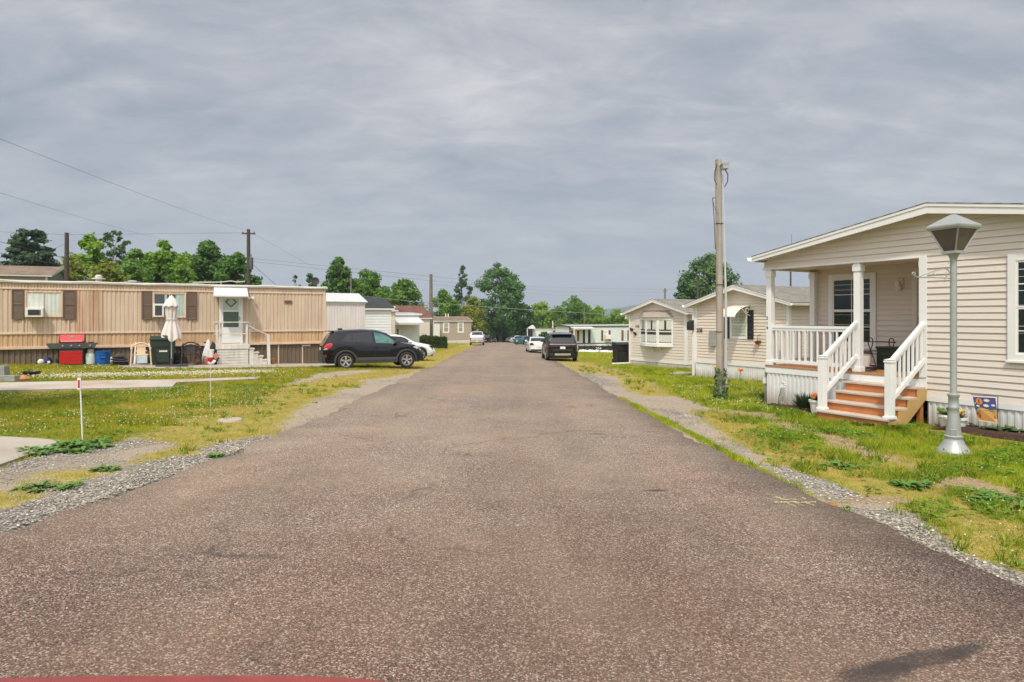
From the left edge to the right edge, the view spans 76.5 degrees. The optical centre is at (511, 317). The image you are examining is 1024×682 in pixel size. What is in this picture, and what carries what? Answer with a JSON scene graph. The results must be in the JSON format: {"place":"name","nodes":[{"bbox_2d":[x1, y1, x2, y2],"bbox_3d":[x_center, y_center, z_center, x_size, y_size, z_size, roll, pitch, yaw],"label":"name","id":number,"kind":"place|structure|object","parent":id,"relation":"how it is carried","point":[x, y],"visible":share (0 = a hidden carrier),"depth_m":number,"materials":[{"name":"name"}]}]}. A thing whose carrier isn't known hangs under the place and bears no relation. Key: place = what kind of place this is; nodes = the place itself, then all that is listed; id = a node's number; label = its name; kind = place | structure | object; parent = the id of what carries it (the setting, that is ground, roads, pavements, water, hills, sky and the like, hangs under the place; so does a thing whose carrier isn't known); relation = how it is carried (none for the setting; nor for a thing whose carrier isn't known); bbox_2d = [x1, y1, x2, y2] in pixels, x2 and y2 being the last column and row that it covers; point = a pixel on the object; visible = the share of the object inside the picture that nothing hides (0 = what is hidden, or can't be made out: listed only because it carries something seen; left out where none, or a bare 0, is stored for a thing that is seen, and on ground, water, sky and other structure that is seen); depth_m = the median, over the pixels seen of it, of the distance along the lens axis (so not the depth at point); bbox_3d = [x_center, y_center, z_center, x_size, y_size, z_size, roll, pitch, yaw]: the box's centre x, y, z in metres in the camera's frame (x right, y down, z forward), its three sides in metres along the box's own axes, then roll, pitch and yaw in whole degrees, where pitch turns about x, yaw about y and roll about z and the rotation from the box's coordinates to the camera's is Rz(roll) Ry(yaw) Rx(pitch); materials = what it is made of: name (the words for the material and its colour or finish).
{"place":"outdoors","nodes":[
{"label":"outdoors","id":0,"kind":"place"},
{"bbox_2d":[118,363,335,368],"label":"patio","id":1,"kind":"structure","parent":0,"point":[145,365],"depth_m":26.47,"materials":[{"name":"concrete"}]},
{"bbox_2d":[110,354,129,364],"bbox_3d":[-15.042,1.637,24.995,0.714,0.452,0.428,0,0,-29],"label":"folded bag","id":2,"kind":"object","parent":1,"relation":"on","point":[118,359],"visible":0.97,"depth_m":24.88,"materials":[{"name":"fabric"}]},
{"bbox_2d":[130,342,151,365],"bbox_3d":[-14.457,1.424,25.330,0.754,0.888,0.637,0,0,-29],"label":"garden chair","id":3,"kind":"object","parent":1,"relation":"on","point":[141,350],"visible":1,"depth_m":25.48,"materials":[{"name":"beige plastic"}]},
{"bbox_2d":[149,336,175,363],"bbox_3d":[-14.039,1.315,26.127,0.937,1.163,1.174,0,0,-29],"label":"trash bin","id":4,"kind":"object","parent":1,"relation":"on","point":[160,346],"visible":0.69,"depth_m":25.71,"materials":[{"name":"green plastic"}]},
{"bbox_2d":[155,295,187,366],"bbox_3d":[-13.156,0.514,25.135,1.102,2.774,0.640,0,0,-29],"label":"patio umbrella","id":5,"kind":"object","parent":1,"relation":"on","point":[171,330],"visible":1,"depth_m":25.01,"materials":[{"name":"white fabric"}]},
{"bbox_2d":[180,341,201,364],"bbox_3d":[-13.137,1.468,26.597,0.790,0.931,0.638,0,0,-29],"label":"garden chair","id":6,"kind":"object","parent":1,"relation":"on","point":[189,349],"visible":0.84,"depth_m":26.73,"materials":[{"name":"wicker"}]},
{"bbox_2d":[201,339,209,359],"bbox_3d":[-12.943,1.417,27.428,0.292,1.085,0.436,0,0,14],"label":"board","id":7,"kind":"object","parent":1,"relation":"on","point":[206,347],"visible":0.67,"depth_m":27.44,"materials":[{"name":"white plastic"}]},
{"bbox_2d":[202,342,218,364],"bbox_3d":[-12.469,1.519,26.891,0.637,1.015,0.487,0,0,-29],"label":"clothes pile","id":8,"kind":"object","parent":1,"relation":"on","point":[212,351],"visible":0.85,"depth_m":26.81,"materials":[{"name":"fabric"}]},
{"bbox_2d":[213,322,270,364],"bbox_3d":[-11.578,1.134,27.798,2.256,1.889,0.834,0,0,-29],"label":"wooden landing","id":9,"kind":"object","parent":1,"relation":"on","point":[232,354],"visible":0.98,"depth_m":27.40,"materials":[{"name":"white wood"}]},
{"bbox_2d":[0,342,1023,681],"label":"road","id":10,"kind":"structure","parent":0,"point":[498,512],"depth_m":4.30,"materials":[{"name":"asphalt"}]},
{"bbox_2d":[0,675,384,681],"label":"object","id":11,"kind":"object","parent":10,"relation":"on","point":[212,678],"visible":1,"depth_m":2.85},
{"bbox_2d":[469,331,484,344],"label":"pickup truck","id":12,"kind":"object","parent":10,"relation":"on","point":[476,336],"visible":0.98,"depth_m":88.34,"materials":[{"name":"silver metal"}]},
{"bbox_2d":[483,333,496,342],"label":"parked suv","id":13,"kind":"object","parent":10,"relation":"on","point":[490,337],"visible":0.68,"depth_m":115.86,"materials":[{"name":"black paint"}]},
{"bbox_2d":[525,337,544,351],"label":"parked car","id":14,"kind":"object","parent":10,"relation":"on","point":[533,343],"visible":0.55,"depth_m":57.40,"materials":[{"name":"white paint"}]},
{"bbox_2d":[0,318,1023,586],"bbox_3d":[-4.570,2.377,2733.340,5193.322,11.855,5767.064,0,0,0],"label":"ground","id":15,"kind":"structure","parent":0,"point":[628,396],"depth_m":8.70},
{"bbox_2d":[0,375,19,381],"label":"concrete block","id":16,"kind":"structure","parent":15,"relation":"on","point":[9,377],"depth_m":17.30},
{"bbox_2d":[0,228,60,266],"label":"conifer","id":17,"kind":"object","parent":15,"relation":"on","point":[20,239],"visible":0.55,"depth_m":69.14,"materials":[{"name":"green plant"}]},
{"bbox_2d":[0,436,65,465],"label":"parking slab","id":18,"kind":"structure","parent":15,"relation":"on","point":[9,448],"depth_m":8.27,"materials":[{"name":"concrete"}]},
{"bbox_2d":[0,265,69,280],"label":"house","id":19,"kind":"structure","parent":15,"relation":"on","point":[42,273],"depth_m":46.59,"materials":[{"name":"brown plastic"}]},
{"bbox_2d":[10,478,86,494],"bbox_3d":[-4.469,1.635,6.260,0.618,0.072,0.502,0,0,0],"label":"weed","id":20,"kind":"object","parent":15,"relation":"on","point":[64,486],"visible":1,"depth_m":6.27,"materials":[{"name":"green plant"}]},
{"bbox_2d":[17,443,96,456],"bbox_3d":[-5.646,1.649,8.031,0.919,0.101,0.672,0,0,-27],"label":"weed","id":21,"kind":"object","parent":15,"relation":"on","point":[45,450],"visible":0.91,"depth_m":8.01,"materials":[{"name":"green plant"}]},
{"bbox_2d":[64,233,68,280],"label":"utility pole","id":22,"kind":"object","parent":15,"relation":"on","point":[66,260],"visible":0.43,"depth_m":43.89,"materials":[{"name":"brown wood"}]},
{"bbox_2d":[46,334,97,364],"bbox_3d":[-16.736,1.243,24.762,1.609,1.194,0.644,0,0,-29],"label":"gas grill","id":23,"kind":"object","parent":15,"relation":"on","point":[71,348],"visible":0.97,"depth_m":24.56,"materials":[{"name":"red metal"}]},
{"bbox_2d":[60,351,81,363],"bbox_3d":[-16.644,1.523,24.536,0.703,0.495,0.020,0,0,-29],"label":"door","id":24,"kind":"structure","parent":23,"relation":"in","point":[67,358],"depth_m":24.52,"materials":[{"name":"red metal"}]},
{"bbox_2d":[60,252,91,280],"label":"shrub","id":25,"kind":"object","parent":15,"relation":"on","point":[75,274],"visible":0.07,"depth_m":51.83,"materials":[{"name":"green plant"}]},
{"bbox_2d":[77,378,82,439],"bbox_3d":[-5.877,1.278,8.852,0.068,0.912,0.035,0,0,0],"label":"marker stake","id":26,"kind":"object","parent":15,"relation":"on","point":[78,383],"visible":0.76,"depth_m":8.85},
{"bbox_2d":[50,436,118,449],"bbox_3d":[-5.582,1.654,8.457,0.819,0.112,0.888,0,0,-38],"label":"weed","id":27,"kind":"object","parent":15,"relation":"on","point":[99,443],"visible":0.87,"depth_m":8.44,"materials":[{"name":"green plant"}]},
{"bbox_2d":[85,349,95,364],"bbox_3d":[-16.233,1.534,25.031,0.354,0.610,0.373,0,0,-29],"label":"propane tank","id":28,"kind":"object","parent":15,"relation":"on","point":[90,356],"visible":0.94,"depth_m":24.92,"materials":[{"name":"metal"}]},
{"bbox_2d":[72,232,114,280],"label":"tree","id":29,"kind":"object","parent":15,"relation":"on","point":[92,245],"visible":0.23,"depth_m":61.31,"materials":[{"name":"green plant"}]},
{"bbox_2d":[94,351,111,365],"bbox_3d":[-15.865,1.586,25.212,0.565,0.553,0.575,0,0,-29],"label":"bin","id":30,"kind":"object","parent":15,"relation":"on","point":[103,357],"visible":0.79,"depth_m":25.01,"materials":[{"name":"blue plastic"}]},
{"bbox_2d":[88,463,123,472],"bbox_3d":[-4.444,1.657,7.092,0.362,0.059,0.337,0,0,0],"label":"weed","id":31,"kind":"object","parent":15,"relation":"on","point":[104,467],"visible":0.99,"depth_m":7.10,"materials":[{"name":"green plant"}]},
{"bbox_2d":[87,260,130,281],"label":"shrub","id":32,"kind":"object","parent":15,"relation":"on","point":[109,275],"visible":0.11,"depth_m":49.49,"materials":[{"name":"green plant"}]},
{"bbox_2d":[99,230,131,267],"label":"tree","id":33,"kind":"object","parent":15,"relation":"on","point":[110,238],"visible":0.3,"depth_m":64.84,"materials":[{"name":"green plant"}]},
{"bbox_2d":[0,377,257,391],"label":"walkway","id":34,"kind":"structure","parent":15,"relation":"on","point":[72,385],"depth_m":16.56,"materials":[{"name":"beige concrete"}]},
{"bbox_2d":[118,259,150,282],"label":"shrub","id":35,"kind":"object","parent":15,"relation":"on","point":[137,275],"visible":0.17,"depth_m":52.67,"materials":[{"name":"green plant"}]},
{"bbox_2d":[118,248,154,282],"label":"tree","id":36,"kind":"object","parent":15,"relation":"on","point":[135,254],"visible":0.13,"depth_m":59.77,"materials":[{"name":"green plant"}]},
{"bbox_2d":[0,274,327,364],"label":"mobile home","id":37,"kind":"object","parent":15,"relation":"on","point":[115,318],"visible":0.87,"depth_m":26.53,"materials":[{"name":"beige metal"}]},
{"bbox_2d":[25,291,62,316],"bbox_3d":[-17.781,-0.498,24.666,1.188,0.995,0.392,0,0,-29],"label":"window","id":38,"kind":"structure","parent":37,"relation":"in","point":[37,303],"depth_m":24.80,"materials":[{"name":"white glass"}]},
{"bbox_2d":[153,292,185,317],"bbox_3d":[-14.067,-0.497,26.703,1.227,1.036,0.432,0,0,-29],"label":"window","id":39,"kind":"structure","parent":37,"relation":"in","point":[159,299],"depth_m":26.79,"materials":[{"name":"white glass"}]},
{"bbox_2d":[219,297,242,343],"bbox_3d":[-12.098,0.119,27.978,0.935,2.049,0.110,0,0,-29],"label":"door","id":40,"kind":"structure","parent":37,"relation":"in","point":[230,308],"depth_m":28.01,"materials":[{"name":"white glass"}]},
{"bbox_2d":[137,239,194,282],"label":"tree","id":41,"kind":"object","parent":15,"relation":"on","point":[168,261],"visible":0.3,"depth_m":63.09,"materials":[{"name":"green plant"}]},
{"bbox_2d":[165,266,197,283],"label":"shrub","id":42,"kind":"object","parent":15,"relation":"on","point":[184,274],"visible":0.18,"depth_m":53.63,"materials":[{"name":"green plant"}]},
{"bbox_2d":[182,251,200,281],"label":"tree","id":43,"kind":"object","parent":15,"relation":"on","point":[187,255],"visible":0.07,"depth_m":65.88,"materials":[{"name":"green plant"}]},
{"bbox_2d":[191,239,227,283],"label":"tree","id":44,"kind":"object","parent":15,"relation":"on","point":[208,259],"visible":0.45,"depth_m":66.92,"materials":[{"name":"green plant"}]},
{"bbox_2d":[217,417,242,422],"bbox_3d":[-4.796,1.756,11.055,0.410,0.065,0.406,0,0,0],"label":"manhole cover","id":45,"kind":"object","parent":15,"relation":"on","point":[230,419],"visible":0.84,"depth_m":10.97,"materials":[{"name":"beige metal"}]},
{"bbox_2d":[212,252,262,284],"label":"tree","id":46,"kind":"object","parent":15,"relation":"on","point":[234,265],"visible":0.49,"depth_m":65.31,"materials":[{"name":"green plant"}]},
{"bbox_2d":[242,229,254,284],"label":"utility pole","id":47,"kind":"object","parent":15,"relation":"on","point":[249,267],"visible":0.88,"depth_m":51.88,"materials":[{"name":"brown wood"}]},
{"bbox_2d":[320,256,357,292],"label":"tree","id":48,"kind":"object","parent":15,"relation":"on","point":[338,280],"visible":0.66,"depth_m":85.14,"materials":[{"name":"green plant"}]},
{"bbox_2d":[326,293,367,334],"bbox_3d":[-15.928,0.747,37.847,14.145,4.519,4.000,0,0,-29],"label":"mobile home","id":49,"kind":"object","parent":15,"relation":"on","point":[345,310],"visible":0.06,"depth_m":39.11,"materials":[{"name":"white metal"}]},
{"bbox_2d":[348,267,389,299],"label":"tree","id":50,"kind":"object","parent":15,"relation":"on","point":[368,284],"visible":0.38,"depth_m":86.76,"materials":[{"name":"green plant"}]},
{"bbox_2d":[318,328,422,368],"bbox_3d":[-6.085,1.319,28.128,4.300,1.700,2.057,0,0,-22],"label":"parked suv","id":51,"kind":"object","parent":15,"relation":"on","point":[344,348],"visible":1,"depth_m":27.25,"materials":[{"name":"black paint"}]},
{"bbox_2d":[363,297,394,333],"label":"mobile home","id":52,"kind":"object","parent":15,"relation":"on","point":[378,314],"visible":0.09,"depth_m":46.66,"materials":[{"name":"white plastic"}]},
{"bbox_2d":[386,278,428,311],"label":"tree","id":53,"kind":"object","parent":15,"relation":"on","point":[402,288],"visible":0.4,"depth_m":92.24,"materials":[{"name":"green plant"}]},
{"bbox_2d":[395,313,423,342],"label":"mobile home","id":54,"kind":"object","parent":15,"relation":"on","point":[407,325],"visible":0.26,"depth_m":55.27,"materials":[{"name":"white plastic"}]},
{"bbox_2d":[388,334,434,359],"bbox_3d":[-6.729,1.663,36.188,4.795,1.446,2.102,0,0,-27],"label":"parked car","id":55,"kind":"object","parent":15,"relation":"on","point":[427,350],"visible":0.27,"depth_m":36.11,"materials":[{"name":"white paint"}]},
{"bbox_2d":[393,305,431,335],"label":"mobile home","id":56,"kind":"object","parent":15,"relation":"on","point":[425,317],"visible":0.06,"depth_m":67.96,"materials":[{"name":"beige plastic"}]},
{"bbox_2d":[429,274,432,336],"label":"utility pole","id":57,"kind":"object","parent":15,"relation":"on","point":[431,300],"visible":0.67,"depth_m":69.85,"materials":[{"name":"grey wood"}]},
{"bbox_2d":[419,334,447,347],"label":"hedge","id":58,"kind":"object","parent":15,"relation":"on","point":[434,341],"visible":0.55,"depth_m":65.67,"materials":[{"name":"green plant"}]},
{"bbox_2d":[433,289,460,315],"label":"tree","id":59,"kind":"object","parent":15,"relation":"on","point":[446,307],"visible":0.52,"depth_m":110.98,"materials":[{"name":"green plant"}]},
{"bbox_2d":[433,314,472,342],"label":"mobile home","id":60,"kind":"object","parent":15,"relation":"on","point":[454,329],"visible":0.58,"depth_m":102.06,"materials":[{"name":"beige plastic"}]},
{"bbox_2d":[453,265,472,306],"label":"tree","id":61,"kind":"object","parent":15,"relation":"on","point":[459,297],"visible":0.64,"depth_m":123.79,"materials":[{"name":"green plant"}]},
{"bbox_2d":[459,295,489,332],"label":"tree","id":62,"kind":"object","parent":15,"relation":"on","point":[471,310],"visible":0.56,"depth_m":119.02,"materials":[{"name":"green plant"}]},
{"bbox_2d":[471,262,529,341],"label":"tree","id":63,"kind":"object","parent":15,"relation":"on","point":[508,297],"visible":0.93,"depth_m":126.21,"materials":[{"name":"green plant"}]},
{"bbox_2d":[0,345,1023,575],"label":"grass","id":64,"kind":"structure","parent":15,"relation":"on","point":[802,467],"depth_m":11.09,"materials":[{"name":"plant"}]},
{"bbox_2d":[0,364,1023,565],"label":"clover","id":65,"kind":"object","parent":15,"relation":"on","point":[972,506],"depth_m":10.29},
{"bbox_2d":[513,336,530,344],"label":"parked car","id":66,"kind":"object","parent":15,"relation":"on","point":[519,339],"visible":0.66,"depth_m":102.47,"materials":[{"name":"teal paint"}]},
{"bbox_2d":[511,302,538,335],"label":"tree","id":67,"kind":"object","parent":15,"relation":"on","point":[530,320],"visible":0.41,"depth_m":137.14,"materials":[{"name":"green plant"}]},
{"bbox_2d":[524,301,555,327],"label":"tree","id":68,"kind":"object","parent":15,"relation":"on","point":[545,314],"visible":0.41,"depth_m":148.86,"materials":[{"name":"green plant"}]},
{"bbox_2d":[526,325,554,336],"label":"mobile home","id":69,"kind":"object","parent":15,"relation":"on","point":[532,331],"visible":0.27,"depth_m":112.09,"materials":[{"name":"white plastic"}]},
{"bbox_2d":[540,332,577,360],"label":"parked suv","id":70,"kind":"object","parent":15,"relation":"on","point":[559,344],"visible":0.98,"depth_m":40.17,"materials":[{"name":"black paint"}]},
{"bbox_2d":[551,295,593,324],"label":"tree","id":71,"kind":"object","parent":15,"relation":"on","point":[574,304],"visible":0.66,"depth_m":144.17,"materials":[{"name":"green plant"}]},
{"bbox_2d":[554,324,628,348],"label":"mobile home","id":72,"kind":"object","parent":15,"relation":"on","point":[595,335],"visible":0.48,"depth_m":77.30,"materials":[{"name":"white plastic"}]},
{"bbox_2d":[578,345,611,350],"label":"planter wall","id":73,"kind":"structure","parent":15,"relation":"on","point":[599,348],"depth_m":66.60,"materials":[{"name":"grey concrete"}]},
{"bbox_2d":[588,305,612,324],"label":"tree","id":74,"kind":"object","parent":15,"relation":"on","point":[598,319],"visible":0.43,"depth_m":148.67,"materials":[{"name":"green plant"}]},
{"bbox_2d":[606,309,628,324],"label":"tree","id":75,"kind":"object","parent":15,"relation":"on","point":[618,318],"visible":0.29,"depth_m":147.79,"materials":[{"name":"green plant"}]},
{"bbox_2d":[611,342,628,362],"bbox_3d":[6.585,2.126,39.120,0.988,1.282,1.226,0,0,-8],"label":"trash bin","id":76,"kind":"object","parent":15,"relation":"on","point":[620,351],"visible":0.92,"depth_m":38.66,"materials":[{"name":"black plastic"}]},
{"bbox_2d":[612,299,695,368],"bbox_3d":[14.104,1.120,38.814,16.037,4.239,5.695,0,0,-29],"label":"mobile home","id":77,"kind":"object","parent":15,"relation":"on","point":[660,334],"visible":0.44,"depth_m":34.63,"materials":[{"name":"beige plastic"}]},
{"bbox_2d":[639,310,673,352],"bbox_3d":[7.570,0.795,35.047,0.562,2.325,2.888,0,0,-29],"label":"bay window","id":78,"kind":"structure","parent":77,"relation":"in","point":[656,327],"depth_m":34.55,"materials":[{"name":"white glass"}]},
{"bbox_2d":[673,278,693,298],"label":"tree","id":79,"kind":"object","parent":15,"relation":"on","point":[685,293],"visible":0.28,"depth_m":84.48,"materials":[{"name":"green plant"}]},
{"bbox_2d":[675,252,742,298],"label":"tree","id":80,"kind":"object","parent":15,"relation":"on","point":[707,267],"visible":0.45,"depth_m":84.50,"materials":[{"name":"green plant"}]},
{"bbox_2d":[712,159,729,398],"bbox_3d":[5.195,-0.796,16.136,0.420,6.254,0.515,0,0,0],"label":"utility pole","id":81,"kind":"object","parent":15,"relation":"on","point":[721,385],"visible":0.92,"depth_m":16.11,"materials":[{"name":"grey wood"}]},
{"bbox_2d":[682,284,809,381],"bbox_3d":[14.577,0.864,27.172,16.143,4.112,5.100,0,0,-29],"label":"mobile home","id":82,"kind":"object","parent":15,"relation":"on","point":[746,315],"visible":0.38,"depth_m":23.49,"materials":[{"name":"beige plastic"}]},
{"bbox_2d":[730,310,746,338],"bbox_3d":[8.245,0.269,23.644,0.045,1.039,0.805,0,0,-29],"label":"window","id":83,"kind":"structure","parent":82,"relation":"in","point":[736,324],"depth_m":23.58,"materials":[{"name":"white glass"}]},
{"bbox_2d":[767,403,810,411],"bbox_3d":[6.076,1.945,13.728,0.389,0.148,2.009,0,0,-26],"label":"mulch bed","id":84,"kind":"object","parent":15,"relation":"on","point":[795,407],"visible":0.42,"depth_m":13.83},
{"bbox_2d":[787,392,811,407],"bbox_3d":[6.262,1.750,13.705,0.889,0.427,0.842,0,0,0],"label":"shrub","id":85,"kind":"object","parent":84,"relation":"on","point":[804,402],"visible":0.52,"depth_m":13.55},
{"bbox_2d":[808,393,817,412],"bbox_3d":[6.199,1.737,13.214,0.309,0.422,0.333,0,0,0],"label":"flower pot","id":86,"kind":"object","parent":84,"relation":"on","point":[813,401],"visible":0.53,"depth_m":13.16,"materials":[{"name":"ceramic"}]},
{"bbox_2d":[820,460,863,469],"bbox_3d":[3.935,1.790,7.825,0.492,0.080,0.522,0,0,-24],"label":"weed","id":87,"kind":"object","parent":15,"relation":"on","point":[832,463],"visible":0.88,"depth_m":7.83,"materials":[{"name":"green plant"}]},
{"bbox_2d":[815,321,926,425],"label":"front steps","id":88,"kind":"structure","parent":15,"relation":"on","point":[872,402],"depth_m":11.65,"materials":[{"name":"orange wood"}]},
{"bbox_2d":[747,202,1023,429],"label":"mobile home","id":89,"kind":"object","parent":15,"relation":"on","point":[868,281],"visible":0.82,"depth_m":11.72,"materials":[{"name":"beige plastic"}]},
{"bbox_2d":[827,272,876,349],"bbox_3d":[7.598,-0.136,14.551,0.075,1.685,1.174,0,0,-28],"label":"window","id":90,"kind":"structure","parent":89,"relation":"in","point":[840,299],"depth_m":14.62,"materials":[{"name":"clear glass"}]},
{"bbox_2d":[864,351,871,366],"bbox_3d":[7.261,0.886,13.428,0.340,0.366,0.337,0,0,0],"label":"bucket","id":91,"kind":"object","parent":89,"relation":"on","point":[867,358],"visible":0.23,"depth_m":13.29,"materials":[{"name":"white plastic"}]},
{"bbox_2d":[864,337,897,371],"bbox_3d":[7.542,0.742,13.224,0.322,0.667,0.824,0,0,-28],"label":"metal stand","id":92,"kind":"object","parent":89,"relation":"on","point":[889,342],"visible":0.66,"depth_m":13.13,"materials":[{"name":"black metal"}]},
{"bbox_2d":[875,346,915,370],"bbox_3d":[7.854,0.838,13.278,0.430,0.470,0.630,0,0,-28],"label":"storage box","id":93,"kind":"object","parent":89,"relation":"on","point":[883,350],"visible":0.38,"depth_m":13.26,"materials":[{"name":"green plastic"}]},
{"bbox_2d":[912,268,918,346],"bbox_3d":[8.501,0.033,12.891,0.075,2.080,1.120,0,0,-29],"label":"door","id":94,"kind":"structure","parent":89,"relation":"in","point":[914,280],"depth_m":13.31,"materials":[{"name":"beige plastic"}]},
{"bbox_2d":[1005,253,1023,362],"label":"window","id":95,"kind":"structure","parent":89,"relation":"in","point":[1015,298],"depth_m":10.35,"materials":[{"name":"white glass"}]},
{"bbox_2d":[885,478,935,490],"bbox_3d":[4.169,1.758,6.789,0.576,0.098,0.524,0,0,0],"label":"weed","id":96,"kind":"object","parent":15,"relation":"on","point":[913,484],"visible":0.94,"depth_m":6.78,"materials":[{"name":"green plant"}]},
{"bbox_2d":[911,214,981,454],"bbox_3d":[5.710,0.228,8.637,0.904,3.219,0.449,0,0,-21],"label":"street lamp","id":97,"kind":"object","parent":15,"relation":"on","point":[953,235],"visible":0.96,"depth_m":8.67,"materials":[{"name":"silver metal"}]},
{"bbox_2d":[928,425,1023,441],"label":"mulch bed","id":98,"kind":"object","parent":15,"relation":"on","point":[1007,434],"visible":0.58,"depth_m":10.21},
{"bbox_2d":[937,407,947,425],"bbox_3d":[7.408,1.708,11.066,0.343,0.363,0.349,0,0,-22],"label":"flower pot","id":99,"kind":"object","parent":98,"relation":"on","point":[942,412],"visible":0.44,"depth_m":11.03,"materials":[{"name":"ceramic"}]},
{"bbox_2d":[943,409,971,426],"bbox_3d":[7.466,1.701,10.878,0.409,0.370,0.401,0,0,0],"label":"flower pot","id":100,"kind":"object","parent":98,"relation":"on","point":[963,420],"visible":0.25,"depth_m":10.77,"materials":[{"name":"ceramic"}]},
{"bbox_2d":[971,394,997,428],"bbox_3d":[7.626,1.578,10.490,0.040,0.648,0.388,0,0,-30],"label":"garden flag","id":101,"kind":"object","parent":98,"relation":"on","point":[986,409],"visible":0.99,"depth_m":10.46,"materials":[{"name":"multicoloured fabric"}]},
{"bbox_2d":[962,485,1023,508],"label":"weed","id":102,"kind":"object","parent":15,"relation":"on","point":[997,493],"visible":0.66,"depth_m":6.23,"materials":[{"name":"green plant"}]},
{"bbox_2d":[0,366,1023,585],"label":"gravel","id":103,"kind":"structure","parent":0,"point":[234,447],"depth_m":6.81,"materials":[{"name":"gravel"}]},
{"bbox_2d":[0,0,1023,317],"label":"sky","id":104,"kind":"structure","parent":0,"point":[575,145],"materials":[{"name":"grey"}]},
{"bbox_2d":[562,305,636,318],"bbox_3d":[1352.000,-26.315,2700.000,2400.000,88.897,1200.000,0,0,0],"label":"hill","id":105,"kind":"structure","parent":0,"point":[607,311],"depth_m":2526.72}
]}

